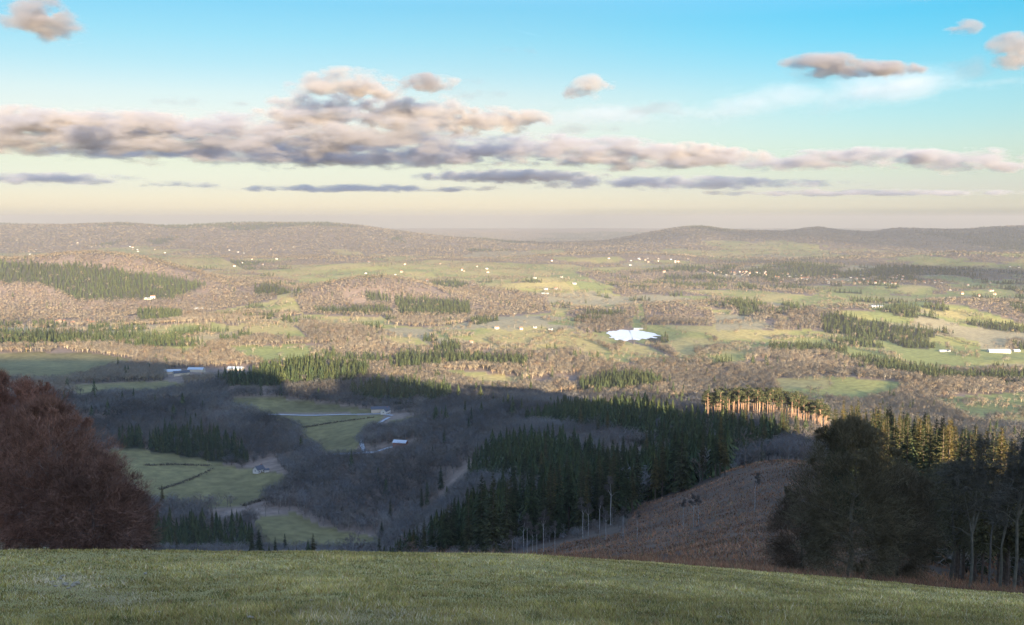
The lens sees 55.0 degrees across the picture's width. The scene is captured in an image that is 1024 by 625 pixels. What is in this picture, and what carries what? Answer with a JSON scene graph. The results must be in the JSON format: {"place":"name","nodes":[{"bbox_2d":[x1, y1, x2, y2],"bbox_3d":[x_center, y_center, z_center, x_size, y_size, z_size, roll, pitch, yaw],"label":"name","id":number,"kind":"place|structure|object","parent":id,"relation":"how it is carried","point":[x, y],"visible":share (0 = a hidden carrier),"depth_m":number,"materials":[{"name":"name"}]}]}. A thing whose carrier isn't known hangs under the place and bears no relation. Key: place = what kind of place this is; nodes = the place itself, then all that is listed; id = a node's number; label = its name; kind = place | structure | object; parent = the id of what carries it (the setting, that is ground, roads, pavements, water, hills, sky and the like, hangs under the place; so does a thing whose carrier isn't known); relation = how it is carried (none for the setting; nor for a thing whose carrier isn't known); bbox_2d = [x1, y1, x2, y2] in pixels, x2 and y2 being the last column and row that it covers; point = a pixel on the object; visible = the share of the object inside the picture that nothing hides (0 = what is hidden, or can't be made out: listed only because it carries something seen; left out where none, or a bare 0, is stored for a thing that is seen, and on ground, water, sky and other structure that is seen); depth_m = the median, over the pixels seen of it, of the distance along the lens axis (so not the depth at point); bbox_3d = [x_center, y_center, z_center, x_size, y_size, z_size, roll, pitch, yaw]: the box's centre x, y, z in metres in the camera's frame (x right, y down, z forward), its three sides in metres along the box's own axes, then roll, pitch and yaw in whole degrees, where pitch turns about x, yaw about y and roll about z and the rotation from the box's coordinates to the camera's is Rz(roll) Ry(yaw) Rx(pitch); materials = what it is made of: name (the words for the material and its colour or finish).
{"place":"outdoors","nodes":[
{"label":"outdoors","id":0,"kind":"place"},
{"bbox_2d":[271,413,391,415],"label":"road","id":1,"kind":"structure","parent":0,"point":[329,414],"depth_m":1168.10,"materials":[{"name":"grey asphalt"}]},
{"bbox_2d":[0,223,1023,624],"bbox_3d":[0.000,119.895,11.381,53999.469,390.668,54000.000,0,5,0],"label":"ground","id":2,"kind":"structure","parent":0,"point":[292,523],"depth_m":1976.39,"materials":[{"name":"green plant"}]},
{"bbox_2d":[0,367,99,549],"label":"beech tree","id":3,"kind":"object","parent":2,"relation":"on","point":[24,386],"visible":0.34,"depth_m":88.99,"materials":[{"name":"brown plant"}]},
{"bbox_2d":[0,393,129,549],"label":"beech tree","id":4,"kind":"object","parent":2,"relation":"on","point":[22,413],"visible":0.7,"depth_m":81.42,"materials":[{"name":"brown plant"}]},
{"bbox_2d":[19,444,162,550],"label":"beech tree","id":5,"kind":"object","parent":2,"relation":"on","point":[102,463],"visible":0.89,"depth_m":80.51,"materials":[{"name":"brown plant"}]},
{"bbox_2d":[81,482,169,549],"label":"beech tree","id":6,"kind":"object","parent":2,"relation":"on","point":[152,537],"visible":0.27,"depth_m":85.89,"materials":[{"name":"brown plant"}]},
{"bbox_2d":[144,462,211,465],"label":"hedge","id":7,"kind":"object","parent":2,"relation":"on","point":[167,463],"visible":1,"depth_m":968.15,"materials":[{"name":"green plant"}]},
{"bbox_2d":[172,370,190,376],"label":"valley barn","id":8,"kind":"structure","parent":2,"relation":"on","point":[178,373],"depth_m":1387.39,"materials":[{"name":"stone"}]},
{"bbox_2d":[157,468,210,489],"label":"hedge","id":9,"kind":"object","parent":2,"relation":"on","point":[168,486],"visible":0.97,"depth_m":911.57,"materials":[{"name":"green plant"}]},
{"bbox_2d":[187,367,205,371],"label":"valley barn","id":10,"kind":"structure","parent":2,"relation":"on","point":[196,369],"depth_m":1495.01,"materials":[{"name":"metal"}]},
{"bbox_2d":[248,529,254,550],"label":"conifer tree","id":11,"kind":"object","parent":2,"relation":"on","point":[251,543],"visible":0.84,"depth_m":491.17,"materials":[{"name":"green plant"}]},
{"bbox_2d":[252,464,264,473],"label":"white cottage","id":12,"kind":"structure","parent":2,"relation":"on","point":[258,469],"depth_m":959.62,"materials":[{"name":"stone"}]},
{"bbox_2d":[254,530,263,550],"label":"conifer tree","id":13,"kind":"object","parent":2,"relation":"on","point":[258,544],"visible":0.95,"depth_m":486.68,"materials":[{"name":"green plant"}]},
{"bbox_2d":[284,416,373,427],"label":"hedge","id":14,"kind":"object","parent":2,"relation":"on","point":[325,423],"visible":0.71,"depth_m":1124.62,"materials":[{"name":"green plant"}]},
{"bbox_2d":[371,406,389,412],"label":"slate barn","id":15,"kind":"structure","parent":2,"relation":"on","point":[376,409],"depth_m":1185.41,"materials":[{"name":"grey stone"}]},
{"bbox_2d":[419,518,427,552],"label":"conifer tree","id":16,"kind":"object","parent":2,"relation":"on","point":[424,544],"visible":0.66,"depth_m":298.59,"materials":[{"name":"green plant"}]},
{"bbox_2d":[428,522,436,550],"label":"conifer tree","id":17,"kind":"object","parent":2,"relation":"on","point":[431,541],"visible":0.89,"depth_m":304.62,"materials":[{"name":"green plant"}]},
{"bbox_2d":[438,465,444,489],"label":"conifer tree","id":18,"kind":"object","parent":2,"relation":"on","point":[440,475],"visible":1,"depth_m":809.60,"materials":[{"name":"green plant"}]},
{"bbox_2d":[439,509,452,552],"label":"conifer tree","id":19,"kind":"object","parent":2,"relation":"on","point":[445,536],"visible":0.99,"depth_m":298.10,"materials":[{"name":"green plant"}]},
{"bbox_2d":[442,500,459,551],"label":"conifer tree","id":20,"kind":"object","parent":2,"relation":"on","point":[451,526],"visible":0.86,"depth_m":301.75,"materials":[{"name":"green plant"}]},
{"bbox_2d":[447,499,460,550],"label":"conifer tree","id":21,"kind":"object","parent":2,"relation":"on","point":[456,522],"visible":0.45,"depth_m":314.04,"materials":[{"name":"green plant"}]},
{"bbox_2d":[460,487,474,551],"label":"conifer tree","id":22,"kind":"object","parent":2,"relation":"on","point":[468,531],"visible":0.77,"depth_m":298.23,"materials":[{"name":"green plant"}]},
{"bbox_2d":[467,476,489,552],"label":"conifer tree","id":23,"kind":"object","parent":2,"relation":"on","point":[479,515],"visible":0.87,"depth_m":227.67,"materials":[{"name":"green plant"}]},
{"bbox_2d":[481,472,508,552],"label":"conifer tree","id":24,"kind":"object","parent":2,"relation":"on","point":[493,538],"visible":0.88,"depth_m":214.87,"materials":[{"name":"green plant"}]},
{"bbox_2d":[496,481,515,552],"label":"conifer tree","id":25,"kind":"object","parent":2,"relation":"on","point":[506,518],"visible":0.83,"depth_m":297.31,"materials":[{"name":"green plant"}]},
{"bbox_2d":[502,451,510,474],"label":"conifer tree","id":26,"kind":"object","parent":2,"relation":"on","point":[506,466],"visible":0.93,"depth_m":565.01,"materials":[{"name":"green plant"}]},
{"bbox_2d":[0,221,1023,582],"bbox_3d":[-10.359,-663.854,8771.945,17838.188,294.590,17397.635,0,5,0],"label":"bare woodland","id":27,"kind":"object","parent":2,"relation":"on","point":[426,425],"visible":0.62,"depth_m":1576.35,"materials":[{"name":"brown plant"}]},
{"bbox_2d":[0,547,1023,624],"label":"meadow grass","id":28,"kind":"structure","parent":2,"relation":"on","point":[900,601],"depth_m":16.57,"materials":[{"name":"green plant"}]},
{"bbox_2d":[0,221,1023,552],"bbox_3d":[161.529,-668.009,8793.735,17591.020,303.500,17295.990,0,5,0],"label":"conifer forest","id":29,"kind":"object","parent":2,"relation":"on","point":[492,457],"visible":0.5,"depth_m":1352.32,"materials":[{"name":"green plant"}]},
{"bbox_2d":[507,487,519,540],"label":"conifer tree","id":30,"kind":"object","parent":2,"relation":"on","point":[514,514],"visible":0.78,"depth_m":302.70,"materials":[{"name":"green plant"}]},
{"bbox_2d":[512,477,521,515],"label":"conifer tree","id":31,"kind":"object","parent":2,"relation":"on","point":[517,497],"visible":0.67,"depth_m":341.72,"materials":[{"name":"green plant"}]},
{"bbox_2d":[519,471,528,535],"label":"conifer tree","id":32,"kind":"object","parent":2,"relation":"on","point":[522,491],"visible":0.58,"depth_m":347.68,"materials":[{"name":"green plant"}]},
{"bbox_2d":[520,515,528,553],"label":"slender birch","id":33,"kind":"object","parent":2,"relation":"on","point":[526,524],"visible":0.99,"depth_m":246.00,"materials":[{"name":"grey plant"}]},
{"bbox_2d":[520,474,541,544],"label":"conifer tree","id":34,"kind":"object","parent":2,"relation":"on","point":[531,510],"visible":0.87,"depth_m":300.07,"materials":[{"name":"green plant"}]},
{"bbox_2d":[533,478,552,542],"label":"conifer tree","id":35,"kind":"object","parent":2,"relation":"on","point":[542,502],"visible":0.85,"depth_m":297.16,"materials":[{"name":"green plant"}]},
{"bbox_2d":[537,508,549,551],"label":"slender birch","id":36,"kind":"object","parent":2,"relation":"on","point":[544,513],"visible":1,"depth_m":256.36,"materials":[{"name":"grey plant"}]},
{"bbox_2d":[544,471,558,538],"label":"conifer tree","id":37,"kind":"object","parent":2,"relation":"on","point":[550,506],"visible":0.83,"depth_m":300.21,"materials":[{"name":"green plant"}]},
{"bbox_2d":[551,470,568,536],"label":"conifer tree","id":38,"kind":"object","parent":2,"relation":"on","point":[558,515],"visible":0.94,"depth_m":300.03,"materials":[{"name":"green plant"}]},
{"bbox_2d":[569,467,589,530],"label":"conifer tree","id":39,"kind":"object","parent":2,"relation":"on","point":[581,516],"visible":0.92,"depth_m":300.57,"materials":[{"name":"green plant"}]},
{"bbox_2d":[577,497,584,538],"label":"slender birch","id":40,"kind":"object","parent":2,"relation":"on","point":[581,506],"visible":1,"depth_m":268.03,"materials":[{"name":"grey plant"}]},
{"bbox_2d":[583,502,593,535],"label":"slender birch","id":41,"kind":"object","parent":2,"relation":"on","point":[588,512],"visible":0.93,"depth_m":276.46,"materials":[{"name":"grey plant"}]},
{"bbox_2d":[591,463,600,518],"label":"conifer tree","id":42,"kind":"object","parent":2,"relation":"on","point":[596,484],"visible":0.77,"depth_m":326.23,"materials":[{"name":"green plant"}]},
{"bbox_2d":[592,464,607,521],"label":"conifer tree","id":43,"kind":"object","parent":2,"relation":"on","point":[602,488],"visible":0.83,"depth_m":312.07,"materials":[{"name":"green plant"}]},
{"bbox_2d":[602,450,608,486],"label":"conifer tree","id":44,"kind":"object","parent":2,"relation":"on","point":[605,467],"visible":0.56,"depth_m":362.06,"materials":[{"name":"green plant"}]},
{"bbox_2d":[603,476,616,524],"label":"slender birch","id":45,"kind":"object","parent":2,"relation":"on","point":[608,487],"visible":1,"depth_m":291.51,"materials":[{"name":"grey plant"}]},
{"bbox_2d":[604,461,618,523],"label":"conifer tree","id":46,"kind":"object","parent":2,"relation":"on","point":[612,500],"visible":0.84,"depth_m":299.57,"materials":[{"name":"green plant"}]},
{"bbox_2d":[612,456,628,518],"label":"conifer tree","id":47,"kind":"object","parent":2,"relation":"on","point":[619,491],"visible":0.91,"depth_m":301.01,"materials":[{"name":"green plant"}]},
{"bbox_2d":[618,442,626,473],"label":"conifer tree","id":48,"kind":"object","parent":2,"relation":"on","point":[622,459],"visible":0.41,"depth_m":344.83,"materials":[{"name":"green plant"}]},
{"bbox_2d":[621,462,633,515],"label":"conifer tree","id":49,"kind":"object","parent":2,"relation":"on","point":[627,485],"visible":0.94,"depth_m":304.25,"materials":[{"name":"green plant"}]},
{"bbox_2d":[633,443,646,507],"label":"conifer tree","id":50,"kind":"object","parent":2,"relation":"on","point":[637,467],"visible":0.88,"depth_m":325.92,"materials":[{"name":"green plant"}]},
{"bbox_2d":[650,451,661,499],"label":"conifer tree","id":51,"kind":"object","parent":2,"relation":"on","point":[656,482],"visible":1,"depth_m":336.76,"materials":[{"name":"green plant"}]},
{"bbox_2d":[657,435,668,496],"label":"conifer tree","id":52,"kind":"object","parent":2,"relation":"on","point":[662,471],"visible":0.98,"depth_m":338.23,"materials":[{"name":"green plant"}]},
{"bbox_2d":[667,431,679,481],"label":"conifer tree","id":53,"kind":"object","parent":2,"relation":"on","point":[674,456],"visible":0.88,"depth_m":343.20,"materials":[{"name":"green plant"}]},
{"bbox_2d":[670,425,690,492],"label":"conifer tree","id":54,"kind":"object","parent":2,"relation":"on","point":[680,478],"visible":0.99,"depth_m":331.50,"materials":[{"name":"green plant"}]},
{"bbox_2d":[688,494,698,527],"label":"slender birch","id":55,"kind":"object","parent":2,"relation":"on","point":[690,501],"visible":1,"depth_m":214.82,"materials":[{"name":"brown plant"}]},
{"bbox_2d":[696,433,707,481],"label":"conifer tree","id":56,"kind":"object","parent":2,"relation":"on","point":[702,460],"visible":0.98,"depth_m":333.63,"materials":[{"name":"green plant"}]},
{"bbox_2d":[399,458,1023,592],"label":"bracken","id":57,"kind":"object","parent":2,"relation":"on","point":[938,580],"visible":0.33,"depth_m":164.78,"materials":[{"name":"brown plant"}]},
{"bbox_2d":[711,437,720,478],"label":"conifer tree","id":58,"kind":"object","parent":2,"relation":"on","point":[714,457],"visible":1,"depth_m":322.88,"materials":[{"name":"green plant"}]},
{"bbox_2d":[716,416,728,476],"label":"conifer tree","id":59,"kind":"object","parent":2,"relation":"on","point":[720,442],"visible":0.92,"depth_m":324.85,"materials":[{"name":"green plant"}]},
{"bbox_2d":[721,437,729,475],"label":"conifer tree","id":60,"kind":"object","parent":2,"relation":"on","point":[725,460],"visible":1,"depth_m":320.89,"materials":[{"name":"green plant"}]},
{"bbox_2d":[735,432,755,467],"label":"bare tree","id":61,"kind":"object","parent":2,"relation":"on","point":[750,441],"visible":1,"depth_m":322.06,"materials":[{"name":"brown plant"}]},
{"bbox_2d":[759,418,768,442],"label":"conifer tree","id":62,"kind":"object","parent":2,"relation":"on","point":[764,430],"visible":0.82,"depth_m":537.97,"materials":[{"name":"green plant"}]},
{"bbox_2d":[756,487,845,570],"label":"oak tree","id":63,"kind":"object","parent":2,"relation":"on","point":[780,549],"visible":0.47,"depth_m":97.87,"materials":[{"name":"brown plant"}]},
{"bbox_2d":[818,402,828,424],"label":"scots pine","id":64,"kind":"object","parent":2,"relation":"on","point":[822,412],"visible":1,"depth_m":659.25,"materials":[{"name":"green plant"}]},
{"bbox_2d":[818,407,839,507],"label":"conifer tree","id":65,"kind":"object","parent":2,"relation":"on","point":[834,452],"visible":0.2,"depth_m":208.51,"materials":[{"name":"green plant"}]},
{"bbox_2d":[835,408,861,521],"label":"conifer tree","id":66,"kind":"object","parent":2,"relation":"on","point":[848,481],"visible":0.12,"depth_m":189.34,"materials":[{"name":"green plant"}]},
{"bbox_2d":[772,411,932,581],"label":"oak tree","id":67,"kind":"object","parent":2,"relation":"on","point":[842,433],"visible":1,"depth_m":82.38,"materials":[{"name":"green plant"}]},
{"bbox_2d":[886,413,902,463],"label":"conifer tree","id":68,"kind":"object","parent":2,"relation":"on","point":[893,431],"visible":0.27,"depth_m":189.24,"materials":[{"name":"green plant"}]},
{"bbox_2d":[890,417,905,463],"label":"conifer tree","id":69,"kind":"object","parent":2,"relation":"on","point":[899,445],"visible":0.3,"depth_m":184.75,"materials":[{"name":"green plant"}]},
{"bbox_2d":[854,460,957,580],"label":"oak tree","id":70,"kind":"object","parent":2,"relation":"on","point":[914,488],"visible":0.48,"depth_m":92.75,"materials":[{"name":"green plant"}]},
{"bbox_2d":[901,423,914,534],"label":"conifer tree","id":71,"kind":"object","parent":2,"relation":"on","point":[907,447],"visible":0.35,"depth_m":165.99,"materials":[{"name":"green plant"}]},
{"bbox_2d":[901,415,914,452],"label":"conifer tree","id":72,"kind":"object","parent":2,"relation":"on","point":[909,430],"visible":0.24,"depth_m":201.13,"materials":[{"name":"green plant"}]},
{"bbox_2d":[900,449,924,560],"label":"conifer tree","id":73,"kind":"object","parent":2,"relation":"on","point":[914,463],"visible":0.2,"depth_m":141.19,"materials":[{"name":"green plant"}]},
{"bbox_2d":[914,418,925,460],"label":"conifer tree","id":74,"kind":"object","parent":2,"relation":"on","point":[919,433],"visible":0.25,"depth_m":204.88,"materials":[{"name":"green plant"}]},
{"bbox_2d":[912,428,934,510],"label":"conifer tree","id":75,"kind":"object","parent":2,"relation":"on","point":[921,462],"visible":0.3,"depth_m":162.01,"materials":[{"name":"green plant"}]},
{"bbox_2d":[910,430,945,560],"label":"conifer tree","id":76,"kind":"object","parent":2,"relation":"on","point":[929,456],"visible":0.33,"depth_m":151.88,"materials":[{"name":"green plant"}]},
{"bbox_2d":[921,415,934,472],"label":"conifer tree","id":77,"kind":"object","parent":2,"relation":"on","point":[927,430],"visible":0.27,"depth_m":182.22,"materials":[{"name":"green plant"}]},
{"bbox_2d":[918,455,949,565],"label":"conifer tree","id":78,"kind":"object","parent":2,"relation":"on","point":[936,555],"visible":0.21,"depth_m":144.79,"materials":[{"name":"green plant"}]},
{"bbox_2d":[934,424,949,547],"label":"conifer tree","id":79,"kind":"object","parent":2,"relation":"on","point":[942,450],"visible":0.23,"depth_m":163.80,"materials":[{"name":"green plant"}]},
{"bbox_2d":[930,432,955,547],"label":"conifer tree","id":80,"kind":"object","parent":2,"relation":"on","point":[949,445],"visible":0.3,"depth_m":158.43,"materials":[{"name":"green plant"}]},
{"bbox_2d":[940,421,958,461],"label":"conifer tree","id":81,"kind":"object","parent":2,"relation":"on","point":[950,439],"visible":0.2,"depth_m":174.66,"materials":[{"name":"green plant"}]},
{"bbox_2d":[901,461,1012,580],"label":"oak tree","id":82,"kind":"object","parent":2,"relation":"on","point":[952,520],"visible":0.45,"depth_m":106.16,"materials":[{"name":"green plant"}]},
{"bbox_2d":[942,438,975,580],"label":"conifer tree","id":83,"kind":"object","parent":2,"relation":"on","point":[957,554],"visible":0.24,"depth_m":110.17,"materials":[{"name":"green plant"}]},
{"bbox_2d":[945,445,981,581],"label":"conifer tree","id":84,"kind":"object","parent":2,"relation":"on","point":[962,575],"visible":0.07,"depth_m":115.94,"materials":[{"name":"green plant"}]},
{"bbox_2d":[927,432,1018,586],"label":"birch tree","id":85,"kind":"object","parent":2,"relation":"on","point":[992,474],"visible":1,"depth_m":79.40,"materials":[{"name":"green plant"}]},
{"bbox_2d":[959,491,994,581],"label":"conifer tree","id":86,"kind":"object","parent":2,"relation":"on","point":[974,578],"visible":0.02,"depth_m":114.91,"materials":[{"name":"green plant"}]},
{"bbox_2d":[965,457,994,573],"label":"conifer tree","id":87,"kind":"object","parent":2,"relation":"on","point":[986,570],"visible":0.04,"depth_m":139.27,"materials":[{"name":"green plant"}]},
{"bbox_2d":[969,476,998,584],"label":"conifer tree","id":88,"kind":"object","parent":2,"relation":"on","point":[982,546],"visible":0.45,"depth_m":101.73,"materials":[{"name":"green plant"}]},
{"bbox_2d":[975,482,1010,586],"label":"birch tree","id":89,"kind":"object","parent":2,"relation":"on","point":[997,525],"visible":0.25,"depth_m":94.46,"materials":[{"name":"brown plant"}]},
{"bbox_2d":[987,426,998,466],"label":"conifer tree","id":90,"kind":"object","parent":2,"relation":"on","point":[994,449],"visible":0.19,"depth_m":177.73,"materials":[{"name":"green plant"}]},
{"bbox_2d":[990,427,1006,554],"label":"conifer tree","id":91,"kind":"object","parent":2,"relation":"on","point":[1000,439],"visible":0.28,"depth_m":164.87,"materials":[{"name":"green plant"}]},
{"bbox_2d":[987,349,1010,352],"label":"plain hall","id":92,"kind":"structure","parent":2,"relation":"on","point":[999,350],"depth_m":1872.64,"materials":[{"name":"metal"}]},
{"bbox_2d":[987,479,1011,584],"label":"conifer tree","id":93,"kind":"object","parent":2,"relation":"on","point":[996,550],"visible":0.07,"depth_m":121.81,"materials":[{"name":"green plant"}]},
{"bbox_2d":[981,438,1023,586],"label":"birch tree","id":94,"kind":"object","parent":2,"relation":"on","point":[1005,520],"visible":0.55,"depth_m":85.91,"materials":[{"name":"brown plant"}]},
{"bbox_2d":[987,442,1023,586],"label":"conifer tree","id":95,"kind":"object","parent":2,"relation":"on","point":[1007,543],"visible":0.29,"depth_m":107.42,"materials":[{"name":"green plant"}]},
{"bbox_2d":[993,430,1023,590],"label":"birch tree","id":96,"kind":"object","parent":2,"relation":"on","point":[1019,501],"visible":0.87,"depth_m":83.84,"materials":[{"name":"brown plant"}]},
{"bbox_2d":[1010,498,1023,586],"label":"conifer tree","id":97,"kind":"object","parent":2,"relation":"on","point":[1021,539],"visible":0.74,"depth_m":102.00,"materials":[{"name":"green plant"}]},
{"bbox_2d":[1010,460,1023,577],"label":"conifer tree","id":98,"kind":"object","parent":2,"relation":"on","point":[1012,565],"visible":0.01,"depth_m":140.24,"materials":[{"name":"green plant"}]},
{"bbox_2d":[1010,505,1023,587],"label":"conifer tree","id":99,"kind":"object","parent":2,"relation":"on","point":[1018,579],"visible":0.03,"depth_m":114.42,"materials":[{"name":"green plant"}]},
{"bbox_2d":[0,0,1023,228],"label":"sky","id":100,"kind":"structure","parent":0,"point":[872,114],"materials":[{"name":"blue"}]},
{"bbox_2d":[607,329,659,340],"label":"pond","id":101,"kind":"structure","parent":0,"point":[623,335],"depth_m":2091.21,"materials":[{"name":"white liquid"}]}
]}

